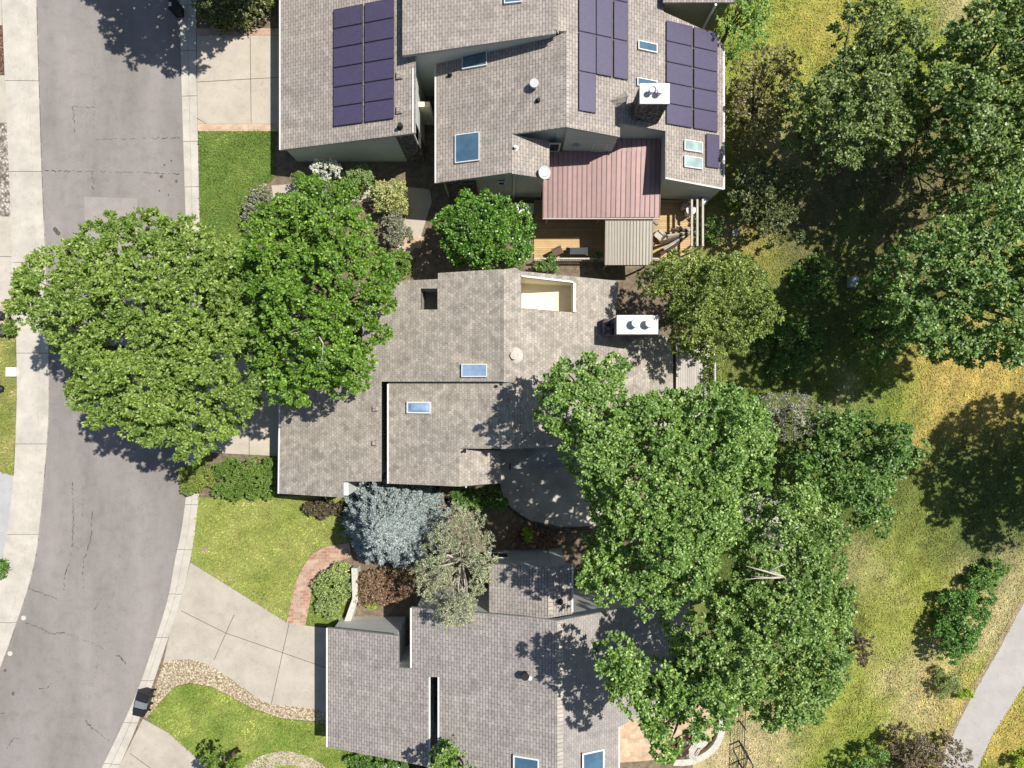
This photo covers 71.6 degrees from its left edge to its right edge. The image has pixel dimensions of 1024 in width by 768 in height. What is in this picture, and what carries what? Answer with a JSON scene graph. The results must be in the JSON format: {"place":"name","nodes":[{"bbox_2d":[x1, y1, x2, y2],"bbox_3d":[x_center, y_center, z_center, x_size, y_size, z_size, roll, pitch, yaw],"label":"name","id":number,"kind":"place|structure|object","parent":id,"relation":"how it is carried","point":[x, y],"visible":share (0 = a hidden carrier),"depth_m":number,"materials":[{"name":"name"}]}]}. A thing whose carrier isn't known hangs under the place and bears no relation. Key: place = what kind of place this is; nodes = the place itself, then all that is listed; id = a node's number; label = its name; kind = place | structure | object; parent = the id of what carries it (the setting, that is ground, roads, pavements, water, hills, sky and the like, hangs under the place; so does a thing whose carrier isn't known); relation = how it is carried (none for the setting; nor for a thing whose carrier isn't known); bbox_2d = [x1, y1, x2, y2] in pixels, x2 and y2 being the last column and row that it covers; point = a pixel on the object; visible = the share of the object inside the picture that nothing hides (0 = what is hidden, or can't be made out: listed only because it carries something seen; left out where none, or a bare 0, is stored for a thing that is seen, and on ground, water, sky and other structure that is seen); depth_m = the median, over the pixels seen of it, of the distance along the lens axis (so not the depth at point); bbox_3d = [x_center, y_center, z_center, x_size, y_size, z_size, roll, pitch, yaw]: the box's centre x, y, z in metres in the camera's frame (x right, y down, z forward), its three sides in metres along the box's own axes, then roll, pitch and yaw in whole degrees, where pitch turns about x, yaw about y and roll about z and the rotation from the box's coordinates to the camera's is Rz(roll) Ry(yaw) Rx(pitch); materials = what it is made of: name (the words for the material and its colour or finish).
{"place":"outdoors","nodes":[
{"label":"outdoors","id":0,"kind":"place"},
{"bbox_2d":[0,75,6,122],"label":"driveway","id":1,"kind":"structure","parent":0,"point":[3,119],"depth_m":46.90,"materials":[{"name":"concrete"}]},
{"bbox_2d":[0,216,13,299],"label":"driveway","id":2,"kind":"structure","parent":0,"point":[6,262],"depth_m":46.90,"materials":[{"name":"concrete"}]},
{"bbox_2d":[0,472,13,558],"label":"driveway","id":3,"kind":"structure","parent":0,"point":[6,483],"depth_m":46.90,"materials":[{"name":"grey concrete"}]},
{"bbox_2d":[0,334,16,474],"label":"lawn","id":4,"kind":"structure","parent":0,"point":[6,403],"depth_m":46.86,"materials":[{"name":"green plant"}]},
{"bbox_2d":[0,0,188,767],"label":"road","id":5,"kind":"structure","parent":0,"point":[74,665],"depth_m":46.94,"materials":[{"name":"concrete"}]},
{"bbox_2d":[119,719,206,767],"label":"driveway","id":6,"kind":"structure","parent":0,"point":[152,745],"depth_m":46.85,"materials":[{"name":"grey concrete"}]},
{"bbox_2d":[197,129,274,329],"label":"lawn","id":7,"kind":"structure","parent":0,"point":[225,184],"depth_m":46.86,"materials":[{"name":"green plant"}]},
{"bbox_2d":[240,182,273,232],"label":"shrub","id":8,"kind":"object","parent":7,"relation":"on","point":[258,195],"visible":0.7,"depth_m":45.65,"materials":[{"name":"grey plant"}]},
{"bbox_2d":[197,35,278,123],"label":"driveway","id":9,"kind":"structure","parent":0,"point":[237,79],"depth_m":46.85,"materials":[{"name":"concrete"}]},
{"bbox_2d":[163,562,325,711],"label":"driveway","id":10,"kind":"structure","parent":0,"point":[253,648],"depth_m":46.85,"materials":[{"name":"grey concrete"}]},
{"bbox_2d":[202,345,299,455],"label":"driveway","id":11,"kind":"structure","parent":0,"point":[258,434],"depth_m":46.85,"materials":[{"name":"concrete"}]},
{"bbox_2d":[190,495,350,620],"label":"lawn","id":12,"kind":"structure","parent":0,"point":[261,524],"depth_m":46.86,"materials":[{"name":"green plant"}]},
{"bbox_2d":[123,0,429,757],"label":"garden ground","id":13,"kind":"structure","parent":0,"point":[412,174],"depth_m":46.92,"materials":[{"name":"soil"}]},
{"bbox_2d":[0,25,4,74],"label":"brick paving","id":14,"kind":"structure","parent":13,"relation":"on","point":[2,72],"depth_m":46.91,"materials":[{"name":"brown brick"}]},
{"bbox_2d":[0,123,9,216],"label":"gravel bed","id":15,"kind":"object","parent":13,"relation":"on","point":[4,191],"visible":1,"depth_m":46.91,"materials":[{"name":"grey gravel"}]},
{"bbox_2d":[0,558,11,579],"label":"shrub","id":16,"kind":"object","parent":13,"relation":"on","point":[4,566],"visible":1,"depth_m":46.33,"materials":[{"name":"green plant"}]},
{"bbox_2d":[0,321,20,336],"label":"shrub","id":17,"kind":"object","parent":13,"relation":"on","point":[9,329],"visible":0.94,"depth_m":46.16,"materials":[{"name":"green plant"}]},
{"bbox_2d":[0,206,289,466],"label":"ash tree","id":18,"kind":"object","parent":13,"relation":"on","point":[189,345],"visible":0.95,"depth_m":36.26,"materials":[{"name":"green plant"}]},
{"bbox_2d":[176,458,217,495],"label":"shrub","id":19,"kind":"object","parent":13,"relation":"on","point":[193,482],"visible":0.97,"depth_m":45.86,"materials":[{"name":"green plant"}]},
{"bbox_2d":[191,0,278,38],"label":"shrub","id":20,"kind":"object","parent":13,"relation":"on","point":[206,12],"visible":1,"depth_m":45.64,"materials":[{"name":"green plant"}]},
{"bbox_2d":[145,659,325,723],"bbox_3d":[-18.096,20.267,46.977,12.258,0.245,4.014,2,90,0],"label":"gravel bed","id":21,"kind":"object","parent":13,"relation":"on","point":[173,674],"visible":0.94,"depth_m":46.85,"materials":[{"name":"beige gravel"}]},
{"bbox_2d":[136,687,156,702],"bbox_3d":[-23.835,20.266,46.334,0.800,1.107,0.540,18,90,0],"label":"trash bin","id":22,"kind":"object","parent":21,"relation":"on","point":[145,695],"visible":1,"depth_m":45.85,"materials":[{"name":"plastic"}]},
{"bbox_2d":[196,28,278,34],"bbox_3d":[-17.923,-23.242,46.970,5.792,0.260,0.450,0,90,0],"label":"paved edging","id":23,"kind":"object","parent":13,"relation":"on","point":[233,31],"visible":0.58,"depth_m":46.84,"materials":[{"name":"brick"}]},
{"bbox_2d":[198,124,278,131],"bbox_3d":[-17.721,-16.923,46.970,6.050,0.260,0.483,0,90,0],"label":"paved edging","id":24,"kind":"object","parent":13,"relation":"on","point":[241,127],"visible":0.62,"depth_m":46.84,"materials":[{"name":"beige concrete"}]},
{"bbox_2d":[210,455,277,503],"bbox_3d":[-17.337,6.195,46.110,4.427,1.812,3.145,0,90,0],"label":"hedge","id":25,"kind":"object","parent":13,"relation":"on","point":[252,472],"visible":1,"depth_m":45.65,"materials":[{"name":"green plant"}]},
{"bbox_2d":[229,172,402,408],"bbox_3d":[-10.151,-4.834,40.251,8.826,13.518,12.284,0,90,0],"label":"maple tree","id":26,"kind":"object","parent":13,"relation":"on","point":[315,262],"visible":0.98,"depth_m":35.85,"materials":[{"name":"green plant"}]},
{"bbox_2d":[286,542,351,625],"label":"walkway","id":27,"kind":"structure","parent":13,"relation":"on","point":[317,564],"depth_m":46.84,"materials":[{"name":"brick"}]},
{"bbox_2d":[302,496,344,519],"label":"shrub","id":28,"kind":"object","parent":13,"relation":"on","point":[318,505],"visible":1,"depth_m":46.06,"materials":[{"name":"brown plant"}]},
{"bbox_2d":[309,157,345,186],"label":"shrub","id":29,"kind":"object","parent":13,"relation":"on","point":[335,168],"visible":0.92,"depth_m":45.13,"materials":[{"name":"white plant"}]},
{"bbox_2d":[311,560,351,620],"bbox_3d":[-11.762,13.320,46.190,2.765,1.651,3.985,23,90,0],"label":"shrub","id":30,"kind":"object","parent":13,"relation":"on","point":[322,580],"visible":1,"depth_m":45.93,"materials":[{"name":"green plant"}]},
{"bbox_2d":[322,176,363,204],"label":"shrub","id":31,"kind":"object","parent":13,"relation":"on","point":[336,189],"visible":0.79,"depth_m":45.20,"materials":[{"name":"green plant"}]},
{"bbox_2d":[271,184,431,256],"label":"walkway","id":32,"kind":"structure","parent":13,"relation":"on","point":[419,200],"depth_m":46.88,"materials":[{"name":"concrete"}]},
{"bbox_2d":[344,565,359,620],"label":"garden wall","id":33,"kind":"structure","parent":13,"relation":"on","point":[355,570],"depth_m":46.05,"materials":[{"name":"concrete"}]},
{"bbox_2d":[345,163,378,190],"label":"shrub","id":34,"kind":"object","parent":13,"relation":"on","point":[367,174],"visible":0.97,"depth_m":45.27,"materials":[{"name":"green plant"}]},
{"bbox_2d":[354,566,413,607],"bbox_3d":[-8.367,13.207,46.317,4.134,1.398,2.746,0,90,0],"label":"shrub","id":35,"kind":"object","parent":13,"relation":"on","point":[373,589],"visible":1,"depth_m":46.04,"materials":[{"name":"brown plant"}]},
{"bbox_2d":[368,177,412,216],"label":"shrub","id":36,"kind":"object","parent":13,"relation":"on","point":[398,195],"visible":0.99,"depth_m":45.05,"materials":[{"name":"yellow plant"}]},
{"bbox_2d":[339,471,452,569],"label":"blue spruce","id":37,"kind":"object","parent":13,"relation":"on","point":[383,521],"visible":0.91,"depth_m":43.49,"materials":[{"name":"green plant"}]},
{"bbox_2d":[381,210,413,246],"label":"shrub","id":38,"kind":"object","parent":13,"relation":"on","point":[398,226],"visible":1,"depth_m":45.19,"materials":[{"name":"grey plant"}]},
{"bbox_2d":[384,248,415,280],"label":"shrub","id":39,"kind":"object","parent":13,"relation":"on","point":[398,254],"visible":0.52,"depth_m":45.42,"materials":[{"name":"green plant"}]},
{"bbox_2d":[403,236,425,247],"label":"walkway","id":40,"kind":"structure","parent":13,"relation":"on","point":[417,241],"depth_m":46.87,"materials":[{"name":"beige concrete"}]},
{"bbox_2d":[244,751,324,767],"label":"gravel bed","id":41,"kind":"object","parent":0,"point":[290,762],"visible":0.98,"depth_m":46.84,"materials":[{"name":"beige gravel"}]},
{"bbox_2d":[148,683,433,767],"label":"lawn","id":42,"kind":"structure","parent":0,"point":[224,713],"depth_m":46.86,"materials":[{"name":"green plant"}]},
{"bbox_2d":[199,746,246,767],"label":"shrub","id":43,"kind":"object","parent":42,"relation":"on","point":[215,758],"visible":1,"depth_m":44.68,"materials":[{"name":"green plant"}]},
{"bbox_2d":[344,752,425,767],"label":"shrub","id":44,"kind":"object","parent":42,"relation":"on","point":[363,762],"visible":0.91,"depth_m":46.19,"materials":[{"name":"green plant"}]},
{"bbox_2d":[305,567,344,626],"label":"lawn","id":45,"kind":"structure","parent":0,"point":[327,624],"depth_m":46.86,"materials":[{"name":"green plant"}]},
{"bbox_2d":[430,96,691,767],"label":"garden ground","id":46,"kind":"structure","parent":0,"point":[502,525],"depth_m":46.93,"materials":[{"name":"soil"}]},
{"bbox_2d":[426,734,476,767],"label":"tree","id":47,"kind":"object","parent":46,"relation":"on","point":[447,758],"visible":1,"depth_m":39.88,"materials":[{"name":"green plant"}]},
{"bbox_2d":[410,500,498,629],"bbox_3d":[-3.268,10.587,42.824,4.943,8.371,6.955,22,90,0],"label":"russian olive tree","id":48,"kind":"object","parent":46,"relation":"on","point":[461,555],"visible":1,"depth_m":40.89,"materials":[{"name":"green plant"}]},
{"bbox_2d":[278,268,672,496],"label":"house","id":49,"kind":"structure","parent":46,"relation":"on","point":[466,360],"depth_m":41.39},
{"bbox_2d":[449,484,508,512],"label":"shrub","id":50,"kind":"object","parent":46,"relation":"on","point":[477,498],"visible":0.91,"depth_m":45.99,"materials":[{"name":"green plant"}]},
{"bbox_2d":[430,187,536,269],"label":"fruit tree","id":51,"kind":"object","parent":46,"relation":"on","point":[486,224],"visible":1,"depth_m":41.77,"materials":[{"name":"green plant"}]},
{"bbox_2d":[279,0,734,200],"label":"house","id":52,"kind":"structure","parent":46,"relation":"on","point":[519,90],"depth_m":41.66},
{"bbox_2d":[326,548,689,767],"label":"house","id":53,"kind":"structure","parent":46,"relation":"on","point":[512,668],"depth_m":41.39,"materials":[{"name":"grey"}]},
{"bbox_2d":[508,525,564,549],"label":"shrub","id":54,"kind":"object","parent":46,"relation":"on","point":[544,539],"visible":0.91,"depth_m":46.47,"materials":[{"name":"brown plant"}]},
{"bbox_2d":[499,483,590,530],"bbox_3d":[1.796,8.480,46.535,6.849,0.830,1.558,28,90,0],"label":"railing","id":55,"kind":"object","parent":46,"relation":"on","point":[515,513],"visible":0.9,"depth_m":46.14,"materials":[{"name":"black metal"}]},
{"bbox_2d":[533,253,559,273],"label":"shrub","id":56,"kind":"object","parent":46,"relation":"on","point":[547,262],"visible":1,"depth_m":45.76,"materials":[{"name":"green plant"}]},
{"bbox_2d":[500,446,604,525],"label":"patio","id":57,"kind":"structure","parent":46,"relation":"on","point":[552,495],"depth_m":46.86,"materials":[{"name":"concrete"}]},
{"bbox_2d":[509,447,586,469],"bbox_3d":[2.633,4.622,45.300,5.616,3.200,1.488,0,90,0],"label":"shade sail","id":58,"kind":"object","parent":57,"relation":"on","point":[546,457],"visible":0.55,"depth_m":44.29,"materials":[{"name":"fabric"}]},
{"bbox_2d":[534,200,693,261],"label":"deck","id":59,"kind":"structure","parent":46,"relation":"on","point":[564,234],"depth_m":46.85,"materials":[{"name":"brown wood"}]},
{"bbox_2d":[566,247,588,257],"bbox_3d":[4.258,-8.579,46.315,1.440,1.070,0.600,0,90,0],"label":"outdoor sofa","id":60,"kind":"object","parent":59,"relation":"on","point":[580,252],"visible":0.97,"depth_m":45.89,"materials":[{"name":"fabric"}]},
{"bbox_2d":[543,139,660,224],"bbox_3d":[5.544,-12.645,45.207,7.276,3.286,4.808,0,90,0],"label":"patio cover","id":61,"kind":"object","parent":59,"relation":"on","point":[621,181],"visible":0.98,"depth_m":43.87,"materials":[{"name":"red metal"}]},
{"bbox_2d":[603,217,652,268],"bbox_3d":[7.302,-8.921,45.545,3.006,2.610,2.926,0,90,0],"label":"patio cover","id":62,"kind":"object","parent":59,"relation":"on","point":[628,242],"visible":0.97,"depth_m":44.39,"materials":[{"name":"beige metal"}]},
{"bbox_2d":[659,225,689,255],"bbox_3d":[10.343,-9.416,45.850,2.531,0.558,1.168,-41,90,0],"label":"patio umbrella","id":63,"kind":"object","parent":59,"relation":"on","point":[685,234],"visible":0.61,"depth_m":45.77,"materials":[{"name":"beige fabric"}]},
{"bbox_2d":[686,198,703,250],"bbox_3d":[11.727,-10.242,45.900,0.858,2.200,3.068,0,90,0],"label":"pergola","id":64,"kind":"object","parent":59,"relation":"on","point":[690,201],"visible":0.88,"depth_m":44.80,"materials":[{"name":"grey wood"}]},
{"bbox_2d":[532,349,780,622],"bbox_3d":[7.134,4.948,39.503,12.289,15.046,13.321,0,90,0],"label":"elm tree","id":65,"kind":"object","parent":46,"relation":"on","point":[655,463],"visible":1,"depth_m":34.13,"materials":[{"name":"green plant"}]},
{"bbox_2d":[590,630,737,765],"bbox_3d":[7.461,15.388,39.434,7.244,15.238,5.803,0,90,0],"label":"elm tree","id":66,"kind":"object","parent":46,"relation":"on","point":[634,678],"visible":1,"depth_m":33.69,"materials":[{"name":"green plant"}]},
{"bbox_2d":[673,345,715,417],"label":"deck","id":67,"kind":"structure","parent":46,"relation":"on","point":[687,372],"depth_m":45.80,"materials":[{"name":"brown wood"}]},
{"bbox_2d":[635,248,786,364],"bbox_3d":[10.973,-4.336,41.980,7.984,10.062,6.614,0,90,0],"label":"juniper tree","id":68,"kind":"object","parent":46,"relation":"on","point":[698,311],"visible":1,"depth_m":38.83,"materials":[{"name":"green plant"}]},
{"bbox_2d":[620,705,712,762],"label":"patio","id":69,"kind":"structure","parent":0,"point":[635,745],"depth_m":46.85,"materials":[{"name":"beige concrete"}]},
{"bbox_2d":[673,717,724,765],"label":"garden wall","id":70,"kind":"structure","parent":69,"relation":"on","point":[711,748],"depth_m":46.50,"materials":[{"name":"concrete"}]},
{"bbox_2d":[692,0,1023,767],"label":"meadow","id":71,"kind":"structure","parent":0,"point":[736,366],"depth_m":46.90,"materials":[{"name":"green plant"}]},
{"bbox_2d":[704,214,723,246],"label":"shrub","id":72,"kind":"object","parent":71,"relation":"on","point":[708,233],"visible":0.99,"depth_m":45.72,"materials":[{"name":"green plant"}]},
{"bbox_2d":[702,357,727,387],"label":"shrub","id":73,"kind":"object","parent":71,"relation":"on","point":[710,378],"visible":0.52,"depth_m":45.42,"materials":[{"name":"green plant"}]},
{"bbox_2d":[737,704,745,767],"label":"fence","id":74,"kind":"object","parent":71,"relation":"on","point":[741,723],"visible":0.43,"depth_m":46.23,"materials":[{"name":"black metal"}]},
{"bbox_2d":[711,0,774,63],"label":"locust tree","id":75,"kind":"object","parent":71,"relation":"on","point":[744,11],"visible":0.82,"depth_m":42.75,"materials":[{"name":"green plant"}]},
{"bbox_2d":[657,479,858,734],"bbox_3d":[13.587,11.246,39.646,9.087,14.795,12.463,30,90,0],"label":"elm tree","id":76,"kind":"object","parent":71,"relation":"on","point":[772,612],"visible":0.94,"depth_m":33.94,"materials":[{"name":"green plant"}]},
{"bbox_2d":[725,490,798,573],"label":"blue spruce","id":77,"kind":"object","parent":71,"relation":"on","point":[768,533],"visible":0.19,"depth_m":39.97,"materials":[{"name":"green plant"}]},
{"bbox_2d":[725,41,802,158],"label":"locust tree","id":78,"kind":"object","parent":71,"relation":"on","point":[751,93],"visible":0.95,"depth_m":43.07,"materials":[{"name":"green plant"}]},
{"bbox_2d":[725,154,805,249],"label":"tree","id":79,"kind":"object","parent":71,"relation":"on","point":[767,223],"visible":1,"depth_m":43.35,"materials":[{"name":"green plant"}]},
{"bbox_2d":[748,317,825,380],"bbox_3d":[17.940,-2.291,46.325,4.829,1.381,4.174,0,90,0],"label":"shrub","id":80,"kind":"object","parent":71,"relation":"on","point":[779,331],"visible":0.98,"depth_m":46.10,"materials":[{"name":"green plant"}]},
{"bbox_2d":[753,390,829,442],"bbox_3d":[15.910,1.868,43.208,4.074,7.601,3.143,0,90,0],"label":"shrub","id":81,"kind":"object","parent":71,"relation":"on","point":[803,407],"visible":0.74,"depth_m":40.38,"materials":[{"name":"grey plant"}]},
{"bbox_2d":[787,253,840,309],"bbox_3d":[19.421,-6.761,46.234,4.011,1.563,3.032,-31,90,0],"label":"shrub","id":82,"kind":"object","parent":71,"relation":"on","point":[826,265],"visible":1,"depth_m":46.00,"materials":[{"name":"green plant"}]},
{"bbox_2d":[775,0,932,177],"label":"oak tree","id":83,"kind":"object","parent":71,"relation":"on","point":[840,95],"visible":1,"depth_m":38.29,"materials":[{"name":"green plant"}]},
{"bbox_2d":[776,401,931,539],"bbox_3d":[19.154,4.624,42.136,6.727,9.750,7.025,30,90,0],"label":"maple tree","id":84,"kind":"object","parent":71,"relation":"on","point":[862,497],"visible":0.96,"depth_m":39.28,"materials":[{"name":"green plant"}]},
{"bbox_2d":[847,603,875,668],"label":"shrub","id":85,"kind":"object","parent":71,"relation":"on","point":[861,641],"visible":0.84,"depth_m":45.74,"materials":[{"name":"brown plant"}]},
{"bbox_2d":[845,741,891,767],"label":"shrub","id":86,"kind":"object","parent":71,"relation":"on","point":[884,758],"visible":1,"depth_m":45.35,"materials":[{"name":"green plant"}]},
{"bbox_2d":[849,300,912,364],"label":"tree","id":87,"kind":"object","parent":71,"relation":"on","point":[866,334],"visible":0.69,"depth_m":43.57,"materials":[{"name":"green plant"}]},
{"bbox_2d":[878,722,973,767],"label":"shrub","id":88,"kind":"object","parent":71,"relation":"on","point":[922,757],"visible":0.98,"depth_m":45.02,"materials":[{"name":"brown plant"}]},
{"bbox_2d":[864,95,997,223],"bbox_3d":[25.082,-13.032,43.772,6.448,6.476,7.521,-41,90,0],"label":"locust tree","id":89,"kind":"object","parent":71,"relation":"on","point":[924,124],"visible":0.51,"depth_m":42.35,"materials":[{"name":"green plant"}]},
{"bbox_2d":[856,171,1023,370],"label":"cottonwood tree","id":90,"kind":"object","parent":71,"relation":"on","point":[959,273],"visible":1,"depth_m":36.52,"materials":[{"name":"green plant"}]},
{"bbox_2d":[933,663,964,700],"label":"shrub","id":91,"kind":"object","parent":71,"relation":"on","point":[952,683],"visible":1,"depth_m":46.04,"materials":[{"name":"green plant"}]},
{"bbox_2d":[899,0,1023,186],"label":"elm tree","id":92,"kind":"object","parent":71,"relation":"on","point":[981,85],"visible":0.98,"depth_m":37.04,"materials":[{"name":"green plant"}]},
{"bbox_2d":[930,587,998,665],"bbox_3d":[28.792,15.410,45.719,3.256,2.593,5.342,15,90,0],"label":"shrub","id":93,"kind":"object","parent":71,"relation":"on","point":[952,624],"visible":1,"depth_m":45.34,"materials":[{"name":"green plant"}]},
{"bbox_2d":[942,603,1023,767],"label":"trail","id":94,"kind":"object","parent":71,"relation":"on","point":[998,689],"visible":0.92,"depth_m":46.87,"materials":[{"name":"concrete"}]},
{"bbox_2d":[938,599,1023,767],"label":"trail edge","id":95,"kind":"object","parent":94,"relation":"on","point":[1002,636],"visible":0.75,"depth_m":46.88,"materials":[{"name":"soil"}]},
{"bbox_2d":[958,557,1010,593],"bbox_3d":[30.882,12.402,46.225,2.013,1.582,2.800,35,90,0],"label":"shrub","id":96,"kind":"object","parent":71,"relation":"on","point":[979,581],"visible":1,"depth_m":45.91,"materials":[{"name":"green plant"}]},
{"bbox_2d":[1009,750,1023,767],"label":"shrub","id":97,"kind":"object","parent":71,"relation":"on","point":[1019,760],"visible":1,"depth_m":46.06,"materials":[{"name":"green plant"}]},
{"label":"ground","id":98,"kind":"structure","parent":0,"visible":0},
{"bbox_2d":[3,24,200,766],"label":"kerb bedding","id":99,"kind":"object","parent":98,"relation":"on","point":[46,282],"visible":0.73,"depth_m":46.94,"materials":[{"name":"grey concrete"}]},
{"bbox_2d":[0,0,202,767],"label":"kerb","id":100,"kind":"structure","parent":99,"relation":"on","point":[20,38],"depth_m":46.88,"materials":[{"name":"concrete"}]},
{"bbox_2d":[168,0,183,17],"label":"trash bin","id":101,"kind":"object","parent":100,"relation":"on","point":[175,8],"visible":1,"depth_m":46.11,"materials":[{"name":"plastic"}]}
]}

